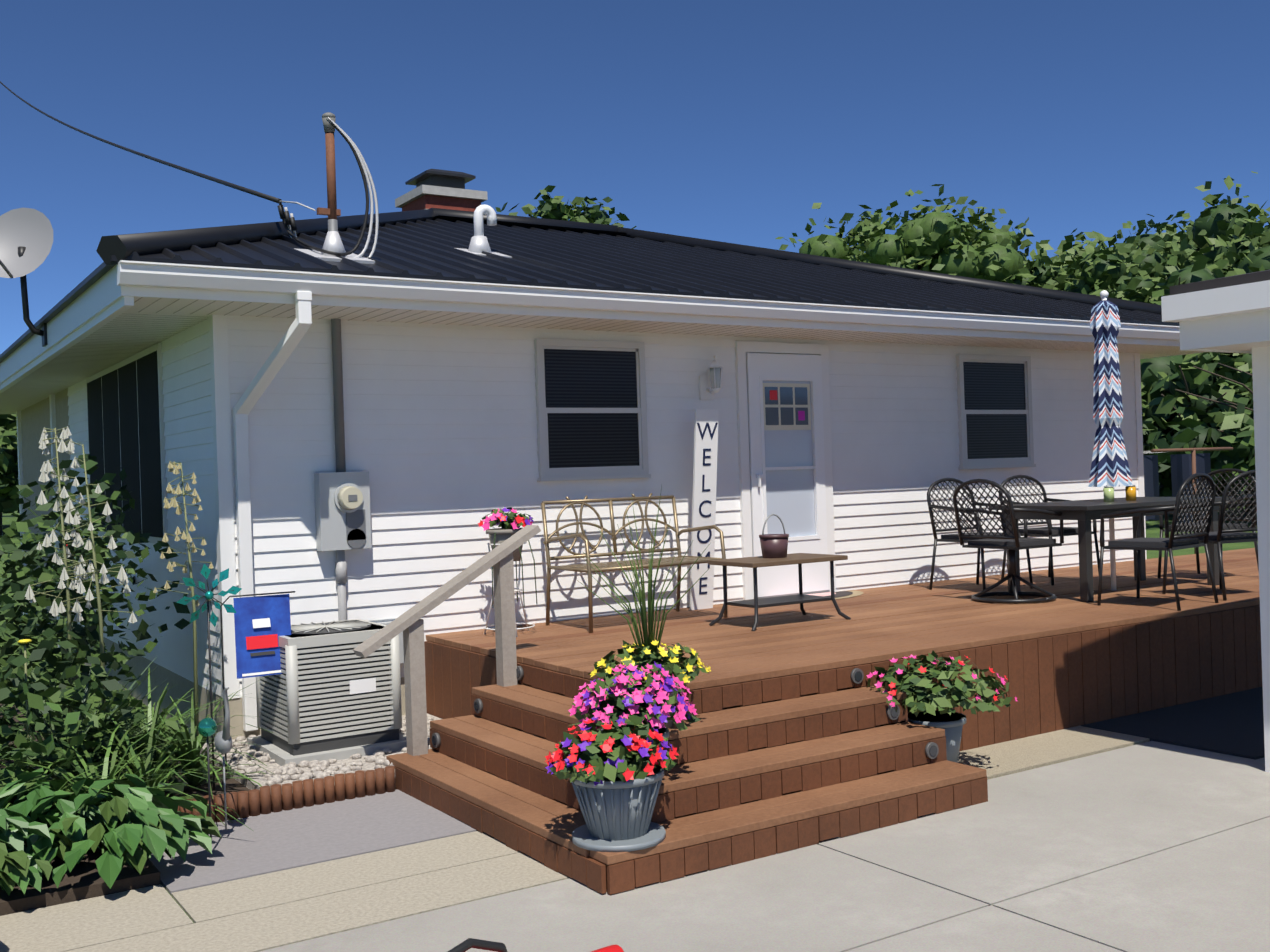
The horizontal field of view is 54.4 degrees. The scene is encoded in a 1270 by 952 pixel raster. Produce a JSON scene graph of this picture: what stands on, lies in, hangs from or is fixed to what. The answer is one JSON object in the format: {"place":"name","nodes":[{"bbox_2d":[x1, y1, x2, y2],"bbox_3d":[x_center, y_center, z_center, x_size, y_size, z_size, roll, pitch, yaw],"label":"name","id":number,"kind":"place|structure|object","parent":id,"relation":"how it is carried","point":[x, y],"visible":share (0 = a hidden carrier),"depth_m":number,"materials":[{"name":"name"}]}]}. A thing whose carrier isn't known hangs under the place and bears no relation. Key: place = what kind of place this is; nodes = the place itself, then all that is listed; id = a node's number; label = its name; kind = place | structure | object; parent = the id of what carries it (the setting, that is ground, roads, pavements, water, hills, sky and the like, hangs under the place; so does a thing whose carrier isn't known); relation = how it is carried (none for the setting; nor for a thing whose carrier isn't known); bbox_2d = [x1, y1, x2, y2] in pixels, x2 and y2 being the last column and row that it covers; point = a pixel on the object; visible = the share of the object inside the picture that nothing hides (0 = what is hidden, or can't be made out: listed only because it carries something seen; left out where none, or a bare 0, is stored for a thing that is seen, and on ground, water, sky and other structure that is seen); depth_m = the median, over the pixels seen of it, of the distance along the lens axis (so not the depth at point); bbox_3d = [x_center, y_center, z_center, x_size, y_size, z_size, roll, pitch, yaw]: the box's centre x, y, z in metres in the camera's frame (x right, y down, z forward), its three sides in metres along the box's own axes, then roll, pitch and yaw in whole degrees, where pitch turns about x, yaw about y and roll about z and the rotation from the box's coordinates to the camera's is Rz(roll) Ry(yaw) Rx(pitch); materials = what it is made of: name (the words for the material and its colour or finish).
{"place":"outdoors","nodes":[
{"label":"outdoors","id":0,"kind":"place"},
{"bbox_2d":[0,485,1257,922],"bbox_3d":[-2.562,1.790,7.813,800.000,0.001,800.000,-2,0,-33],"label":"ground","id":1,"kind":"structure","parent":0,"point":[1152,529],"depth_m":22.56,"materials":[{"name":"green plant"}]},
{"bbox_2d":[0,414,19,534],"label":"tree","id":2,"kind":"object","parent":1,"relation":"on","point":[9,481],"visible":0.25,"depth_m":50.36,"materials":[{"name":"green plant"}]},
{"bbox_2d":[0,704,260,915],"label":"soil bed","id":3,"kind":"object","parent":1,"relation":"on","point":[82,880],"visible":0.12,"depth_m":5.28,"materials":[{"name":"brown soil"}]},
{"bbox_2d":[0,426,274,895],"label":"garden plants","id":4,"kind":"object","parent":3,"relation":"on","point":[45,821],"visible":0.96,"depth_m":6.53,"materials":[{"name":"green plant"}]},
{"bbox_2d":[176,564,241,838],"bbox_3d":[-2.163,1.089,6.179,0.326,1.254,0.995,-2,0,-13],"label":"garden spinner","id":5,"kind":"object","parent":3,"relation":"on","point":[221,741],"visible":1,"depth_m":6.55,"materials":[{"name":"teal metal"}]},
{"bbox_2d":[220,591,294,771],"bbox_3d":[-2.159,1.182,7.134,0.426,1.005,0.030,-2,0,-30],"label":"garden flag","id":6,"kind":"object","parent":3,"relation":"on","point":[262,623],"visible":0.85,"depth_m":7.13,"materials":[{"name":"blue fabric"}]},
{"bbox_2d":[77,623,405,742],"bbox_3d":[-0.238,1.610,12.881,9.436,0.572,6.012,-2,0,-33],"label":"foundation","id":7,"kind":"object","parent":1,"relation":"on","point":[159,674],"visible":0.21,"depth_m":8.99,"materials":[{"name":"beige concrete"}]},
{"bbox_2d":[157,766,394,828],"bbox_3d":[-1.991,1.690,6.444,1.430,0.140,0.571,-2,0,-8],"label":"edging","id":8,"kind":"object","parent":1,"relation":"on","point":[274,798],"visible":0.62,"depth_m":6.51,"materials":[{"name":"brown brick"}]},
{"bbox_2d":[200,714,440,811],"bbox_3d":[-1.696,1.701,7.499,1.520,0.196,1.470,-2,0,-33],"label":"pebble bed","id":9,"kind":"object","parent":1,"relation":"on","point":[290,772],"visible":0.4,"depth_m":6.97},
{"bbox_2d":[247,619,406,766],"bbox_3d":[-1.865,1.286,7.500,0.780,0.756,0.780,-2,0,-33],"label":"ac unit","id":10,"kind":"object","parent":9,"relation":"on","point":[328,694],"visible":0.85,"depth_m":7.23,"materials":[{"name":"grey metal"}]},
{"bbox_2d":[495,185,636,228],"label":"tree","id":11,"kind":"object","parent":1,"relation":"on","point":[554,208],"visible":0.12,"depth_m":55.34,"materials":[{"name":"green plant"}]},
{"bbox_2d":[21,315,1146,698],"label":"house","id":12,"kind":"structure","parent":1,"relation":"on","point":[441,447],"depth_m":8.97,"materials":[{"name":"white plastic"}]},
{"bbox_2d":[16,394,60,647],"bbox_3d":[-7.152,0.521,14.887,0.120,2.800,3.120,-2,0,-33],"label":"window trim","id":13,"kind":"structure","parent":12,"relation":"attached to","point":[52,426],"depth_m":13.62,"materials":[{"name":"white wood"}]},
{"bbox_2d":[86,343,167,543],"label":"sunroom windows","id":14,"kind":"structure","parent":12,"relation":"attached to","point":[125,412],"depth_m":9.88,"materials":[{"name":"grey glass"}]},
{"bbox_2d":[233,291,311,731],"bbox_3d":[-2.206,0.258,7.607,0.803,2.695,0.103,-2,0,41],"label":"downspout","id":15,"kind":"object","parent":12,"relation":"attached to","point":[294,334],"visible":0.96,"depth_m":7.80,"materials":[{"name":"white metal"}]},
{"bbox_2d":[294,112,374,620],"bbox_3d":[-1.961,-0.457,8.184,0.400,3.886,0.447,-2,0,-33],"label":"electric meter mast","id":16,"kind":"object","parent":12,"relation":"attached to","point":[342,510],"visible":0.94,"depth_m":8.15,"materials":[{"name":"grey metal"}]},
{"bbox_2d":[0,81,378,257],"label":"service wires","id":17,"kind":"object","parent":16,"relation":"attached to","point":[287,220],"visible":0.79,"depth_m":8.29,"materials":[{"name":"black"}]},
{"bbox_2d":[377,621,403,662],"bbox_3d":[-1.702,1.276,8.208,0.244,0.574,0.589,-2,0,21],"label":"electrical box","id":18,"kind":"object","parent":12,"relation":"attached to","point":[400,645],"depth_m":8.34,"materials":[{"name":"grey metal"}]},
{"bbox_2d":[0,208,1178,362],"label":"roof","id":19,"kind":"structure","parent":12,"relation":"on","point":[426,243],"depth_m":10.51,"materials":[{"name":"metal"}]},
{"bbox_2d":[395,169,487,211],"bbox_3d":[-2.344,-2.939,15.014,0.840,1.460,0.840,-2,0,-33],"label":"chimney","id":20,"kind":"object","parent":19,"relation":"on","point":[440,189],"visible":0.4,"depth_m":14.75,"materials":[{"name":"brick"}]},
{"bbox_2d":[456,204,511,257],"bbox_3d":[-1.260,-1.967,9.975,0.400,0.462,0.388,-2,0,-33],"label":"vent pipe","id":21,"kind":"object","parent":19,"relation":"on","point":[479,244],"visible":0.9,"depth_m":9.94,"materials":[{"name":"grey metal"}]},
{"bbox_2d":[534,338,650,481],"bbox_3d":[-0.313,-0.494,9.272,0.961,1.042,0.058,-2,0,-33],"label":"window","id":22,"kind":"structure","parent":12,"relation":"attached to","point":[591,412],"depth_m":9.26,"materials":[{"name":"grey"}]},
{"bbox_2d":[0,265,1202,413],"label":"eaves","id":23,"kind":"object","parent":12,"relation":"attached to","point":[105,321],"visible":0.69,"depth_m":8.87,"materials":[{"name":"white"}]},
{"bbox_2d":[0,208,52,346],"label":"satellite dish","id":24,"kind":"object","parent":23,"relation":"on","point":[26,238],"visible":0.98,"depth_m":9.22,"materials":[{"name":"white metal"}]},
{"bbox_2d":[116,260,1179,340],"bbox_3d":[1.696,-1.272,9.740,10.814,0.120,0.125,-2,0,-33],"label":"gutter","id":25,"kind":"object","parent":23,"relation":"attached to","point":[172,275],"visible":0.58,"depth_m":8.31,"materials":[{"name":"white metal"}]},
{"bbox_2d":[699,355,722,399],"bbox_3d":[0.619,-0.781,9.778,0.150,0.340,0.213,-2,0,-33],"label":"wall lamp","id":26,"kind":"object","parent":12,"relation":"attached to","point":[709,385],"visible":1,"depth_m":9.76,"materials":[{"name":"white"}]},
{"bbox_2d":[734,341,835,599],"bbox_3d":[1.276,-0.050,10.272,0.980,2.115,0.086,-2,0,-33],"label":"door","id":27,"kind":"structure","parent":12,"relation":"attached to","point":[786,434],"depth_m":10.27,"materials":[{"name":"white"}]},
{"bbox_2d":[956,354,1035,469],"bbox_3d":[3.417,-0.608,11.682,1.009,1.070,0.058,-2,0,-33],"label":"window","id":28,"kind":"structure","parent":12,"relation":"attached to","point":[995,415],"depth_m":11.67,"materials":[{"name":"grey"}]},
{"bbox_2d":[424,605,1262,750],"bbox_3d":[4.233,1.250,10.475,11.672,0.600,2.869,-2,0,-33],"label":"deck skirt","id":29,"kind":"object","parent":1,"relation":"on","point":[1063,681],"visible":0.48,"depth_m":8.04,"materials":[{"name":"brown wood"}]},
{"bbox_2d":[426,548,1259,691],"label":"deck","id":30,"kind":"structure","parent":29,"relation":"on","point":[886,623],"depth_m":8.43,"materials":[{"name":"brown wood"}]},
{"bbox_2d":[478,507,536,636],"bbox_3d":[-0.880,0.646,8.448,0.378,0.872,0.411,-2,0,-33],"label":"plant stand","id":31,"kind":"object","parent":30,"relation":"on","point":[510,522],"visible":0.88,"depth_m":8.38,"materials":[{"name":"white metal"}]},
{"bbox_2d":[541,493,727,632],"bbox_3d":[0.001,0.592,8.926,1.198,0.923,0.658,-2,0,-33],"label":"bench","id":32,"kind":"object","parent":30,"relation":"on","point":[615,566],"visible":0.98,"depth_m":9.01,"materials":[{"name":"brown metal"}]},
{"bbox_2d":[690,409,718,609],"bbox_3d":[0.533,0.262,9.533,0.210,1.544,0.179,-2,0,-33],"label":"welcome sign","id":33,"kind":"object","parent":30,"relation":"on","point":[703,417],"visible":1,"depth_m":9.52,"materials":[{"name":"white wood"}]},
{"bbox_2d":[699,577,706,593],"bbox_3d":[0.530,0.851,9.576,0.075,0.130,0.002,-2,6,-33],"label":"letter","id":34,"kind":"object","parent":33,"relation":"attached to","point":[700,583],"visible":1,"depth_m":9.56,"materials":[{"name":"blue"}]},
{"bbox_2d":[697,551,709,568],"bbox_3d":[0.531,0.652,9.556,0.121,0.130,0.002,-2,6,-33],"label":"letter","id":35,"kind":"object","parent":33,"relation":"attached to","point":[699,554],"visible":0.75,"depth_m":9.54,"materials":[{"name":"blue"}]},
{"bbox_2d":[697,529,711,542],"bbox_3d":[0.535,0.452,9.539,0.139,0.133,0.002,-2,6,-33],"label":"letter","id":36,"kind":"object","parent":33,"relation":"attached to","point":[706,541],"visible":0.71,"depth_m":9.54,"materials":[{"name":"blue"}]},
{"bbox_2d":[699,500,710,516],"bbox_3d":[0.540,0.253,9.522,0.117,0.133,0.002,-2,6,-33],"label":"letter","id":37,"kind":"object","parent":33,"relation":"attached to","point":[700,506],"visible":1,"depth_m":9.51,"materials":[{"name":"blue paint"}]},
{"bbox_2d":[702,475,709,491],"bbox_3d":[0.550,0.054,9.507,0.077,0.130,0.002,-2,6,-33],"label":"letter","id":38,"kind":"object","parent":33,"relation":"attached to","point":[703,479],"visible":1,"depth_m":9.49,"materials":[{"name":"blue"}]},
{"bbox_2d":[703,449,710,465],"bbox_3d":[0.553,-0.145,9.489,0.075,0.130,0.002,-2,6,-33],"label":"letter","id":39,"kind":"object","parent":33,"relation":"attached to","point":[704,457],"visible":1,"depth_m":9.48,"materials":[{"name":"blue"}]},
{"bbox_2d":[697,423,717,439],"bbox_3d":[0.553,-0.344,9.469,0.198,0.131,0.002,-2,6,-33],"label":"letter","id":40,"kind":"object","parent":33,"relation":"attached to","point":[709,429],"visible":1,"depth_m":9.46,"materials":[{"name":"blue"}]},
{"bbox_2d":[708,553,850,630],"bbox_3d":[1.002,0.798,8.586,0.875,0.459,0.500,-2,0,-33],"label":"coffee table","id":41,"kind":"object","parent":30,"relation":"on","point":[800,598],"visible":0.92,"depth_m":8.52,"materials":[{"name":"black metal"}]},
{"bbox_2d":[759,514,788,557],"bbox_3d":[0.971,0.416,8.633,0.211,0.306,0.210,-2,0,-33],"label":"bucket with handle","id":42,"kind":"object","parent":41,"relation":"on","point":[774,545],"visible":1,"depth_m":8.56,"materials":[{"name":"red metal"}]},
{"bbox_2d":[806,590,862,598],"bbox_3d":[1.474,0.994,10.113,1.240,0.008,0.420,-2,0,-33],"label":"door mat","id":43,"kind":"object","parent":30,"relation":"on","point":[843,594],"depth_m":10.29,"materials":[{"name":"beige fabric"}]},
{"bbox_2d":[927,478,1032,589],"bbox_3d":[2.894,0.483,10.452,0.612,0.946,0.658,-2,0,-33],"label":"chair","id":44,"kind":"object","parent":30,"relation":"on","point":[950,538],"visible":0.62,"depth_m":10.53,"materials":[{"name":"grey metal"}]},
{"bbox_2d":[953,479,1063,603],"bbox_3d":[2.881,0.481,9.508,0.683,0.940,0.636,-2,0,-33],"label":"swivel chair","id":45,"kind":"object","parent":30,"relation":"on","point":[1013,544],"visible":1,"depth_m":9.39,"materials":[{"name":"grey metal"}]},
{"bbox_2d":[999,475,1099,584],"bbox_3d":[3.653,0.457,10.942,0.612,0.946,0.658,-2,0,-28],"label":"chair","id":46,"kind":"object","parent":30,"relation":"on","point":[1050,531],"visible":0.62,"depth_m":11.03,"materials":[{"name":"grey metal"}]},
{"bbox_2d":[1088,290,1132,589],"bbox_3d":[3.828,-0.289,9.980,0.314,2.425,0.314,-2,0,35],"label":"umbrella","id":47,"kind":"object","parent":30,"relation":"on","point":[1109,465],"visible":1,"depth_m":9.91,"materials":[{"name":"multicoloured fabric"}]},
{"bbox_2d":[989,497,1233,601],"bbox_3d":[3.872,0.562,9.985,1.870,0.720,0.930,-2,0,-33],"label":"dining table","id":48,"kind":"object","parent":30,"relation":"on","point":[1084,513],"visible":0.65,"depth_m":9.54,"materials":[{"name":"grey metal"}]},
{"bbox_2d":[1103,485,1135,501],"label":"jars","id":49,"kind":"object","parent":48,"relation":"on","point":[1108,491],"visible":0.83,"depth_m":9.87,"materials":[{"name":"green"}]},
{"bbox_2d":[1097,473,1218,610],"bbox_3d":[3.775,0.455,8.912,0.612,0.946,0.658,-2,0,-41],"label":"chair","id":50,"kind":"object","parent":30,"relation":"on","point":[1138,543],"visible":0.98,"depth_m":8.78,"materials":[{"name":"grey metal"}]},
{"bbox_2d":[1157,468,1258,578],"bbox_3d":[5.000,0.413,10.758,0.658,0.946,0.612,-2,0,-33],"label":"chair","id":51,"kind":"object","parent":30,"relation":"on","point":[1213,473],"visible":0.38,"depth_m":10.82,"materials":[{"name":"grey metal"}]},
{"bbox_2d":[1162,470,1257,600],"bbox_3d":[4.467,0.432,9.384,0.612,0.946,0.658,-2,0,-21],"label":"chair","id":52,"kind":"object","parent":30,"relation":"on","point":[1220,536],"visible":0.71,"depth_m":9.12,"materials":[{"name":"grey metal"}]},
{"bbox_2d":[776,184,1060,286],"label":"round tree","id":53,"kind":"object","parent":1,"relation":"on","point":[936,240],"visible":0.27,"depth_m":56.57,"materials":[{"name":"green plant"}]},
{"bbox_2d":[993,225,1182,289],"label":"tree","id":54,"kind":"object","parent":1,"relation":"on","point":[1038,275],"visible":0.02,"depth_m":54.98,"materials":[{"name":"green plant"}]},
{"bbox_2d":[958,686,1264,779],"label":"walkway","id":55,"kind":"structure","parent":1,"relation":"on","point":[1232,724],"depth_m":7.48,"materials":[{"name":"concrete"}]},
{"bbox_2d":[866,650,1016,762],"bbox_3d":[1.641,1.304,6.809,0.846,0.648,0.888,-2,0,-33],"label":"potted plant","id":56,"kind":"object","parent":55,"relation":"on","point":[926,699],"visible":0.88,"depth_m":6.66,"materials":[{"name":"grey"}]},
{"bbox_2d":[1024,214,1202,290],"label":"tree","id":57,"kind":"object","parent":1,"relation":"on","point":[1068,250],"visible":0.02,"depth_m":58.48,"materials":[{"name":"green plant"}]},
{"bbox_2d":[1042,171,1269,496],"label":"tree","id":58,"kind":"object","parent":1,"relation":"on","point":[1088,269],"visible":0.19,"depth_m":50.00,"materials":[{"name":"green plant"}]},
{"bbox_2d":[1060,203,1259,487],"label":"tree","id":59,"kind":"object","parent":1,"relation":"on","point":[1178,214],"depth_m":65.67,"materials":[{"name":"green plant"}]},
{"bbox_2d":[1089,238,1252,415],"bbox_3d":[17.703,-3.249,40.105,9.548,8.673,11.385,-2,0,15],"label":"tree","id":60,"kind":"object","parent":1,"relation":"on","point":[1144,287],"visible":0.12,"depth_m":38.74,"materials":[{"name":"green plant"}]},
{"bbox_2d":[1143,447,1232,553],"bbox_3d":[5.934,0.570,22.250,2.000,1.825,9.060,-2,0,-33],"label":"clothesline","id":61,"kind":"object","parent":1,"relation":"on","point":[1184,467],"visible":0.23,"depth_m":19.45,"materials":[{"name":"brown"}]},
{"bbox_2d":[1142,412,1241,490],"bbox_3d":[15.468,-1.085,36.739,6.465,4.502,7.720,-2,0,-33],"label":"shrub","id":62,"kind":"object","parent":1,"relation":"on","point":[1165,474],"depth_m":34.14,"materials":[{"name":"green plant"}]},
{"bbox_2d":[1141,352,1252,497],"bbox_3d":[14.861,-1.211,32.489,7.738,4.801,6.231,-2,0,-11],"label":"shrub","id":63,"kind":"object","parent":1,"relation":"on","point":[1187,376],"visible":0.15,"depth_m":32.21,"materials":[{"name":"green plant"}]},
{"bbox_2d":[1142,361,1253,515],"bbox_3d":[16.764,-1.092,33.943,6.027,4.436,7.758,-2,0,7],"label":"shrub","id":64,"kind":"object","parent":1,"relation":"on","point":[1166,491],"visible":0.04,"depth_m":34.00,"materials":[{"name":"green plant"}]},
{"bbox_2d":[1148,363,1255,499],"bbox_3d":[16.534,-0.984,29.818,7.212,4.244,7.668,-2,0,42],"label":"shrub","id":65,"kind":"object","parent":1,"relation":"on","point":[1236,431],"visible":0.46,"depth_m":28.78,"materials":[{"name":"green plant"}]},
{"bbox_2d":[1152,215,1269,278],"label":"tree","id":66,"kind":"object","parent":1,"relation":"on","point":[1256,260],"visible":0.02,"depth_m":43.52,"materials":[{"name":"green plant"}]},
{"bbox_2d":[0,741,1269,951],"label":"paving","id":67,"kind":"structure","parent":0,"point":[1152,847],"depth_m":5.07,"materials":[{"name":"concrete"}]},
{"bbox_2d":[447,938,623,951],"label":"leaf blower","id":68,"kind":"object","parent":67,"relation":"on","point":[466,945],"visible":1,"depth_m":3.69,"materials":[{"name":"black"}]},
{"bbox_2d":[386,684,986,888],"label":"steps","id":69,"kind":"structure","parent":67,"relation":"on","point":[557,821],"depth_m":6.07,"materials":[{"name":"brown wood"}]},
{"bbox_2d":[353,525,540,755],"bbox_3d":[-1.055,1.019,7.135,1.140,1.417,0.140,-2,0,-33],"label":"handrail","id":70,"kind":"object","parent":69,"relation":"on","point":[409,623],"visible":0.88,"depth_m":7.06,"materials":[{"name":"grey wood"}]},
{"bbox_2d":[545,719,678,851],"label":"potted flowers","id":71,"kind":"object","parent":69,"relation":"on","point":[617,776],"visible":1,"depth_m":5.11,"materials":[{"name":"grey"}]},
{"bbox_2d":[568,661,699,740],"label":"flowers","id":72,"kind":"object","parent":69,"relation":"on","point":[627,699],"visible":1,"depth_m":5.46,"materials":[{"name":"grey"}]},
{"bbox_2d":[577,486,710,727],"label":"flowers","id":73,"kind":"object","parent":69,"relation":"on","point":[674,662],"visible":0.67,"depth_m":5.93,"materials":[{"name":"plant"}]},
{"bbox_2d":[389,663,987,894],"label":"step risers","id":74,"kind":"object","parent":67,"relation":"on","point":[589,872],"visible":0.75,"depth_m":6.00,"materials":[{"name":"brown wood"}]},
{"bbox_2d":[432,666,938,758],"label":"step lights","id":75,"kind":"object","parent":74,"relation":"attached to","point":[931,748],"visible":0.92,"depth_m":6.80,"materials":[{"name":"grey metal"}]},
{"bbox_2d":[1161,270,1269,771],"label":"carport","id":76,"kind":"object","parent":67,"relation":"on","point":[1230,314],"visible":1,"depth_m":6.44,"materials":[{"name":"white metal"}]},
{"bbox_2d":[0,0,1269,353],"label":"sky","id":77,"kind":"structure","parent":0,"point":[727,121],"materials":[{"name":"blue"}]}
]}

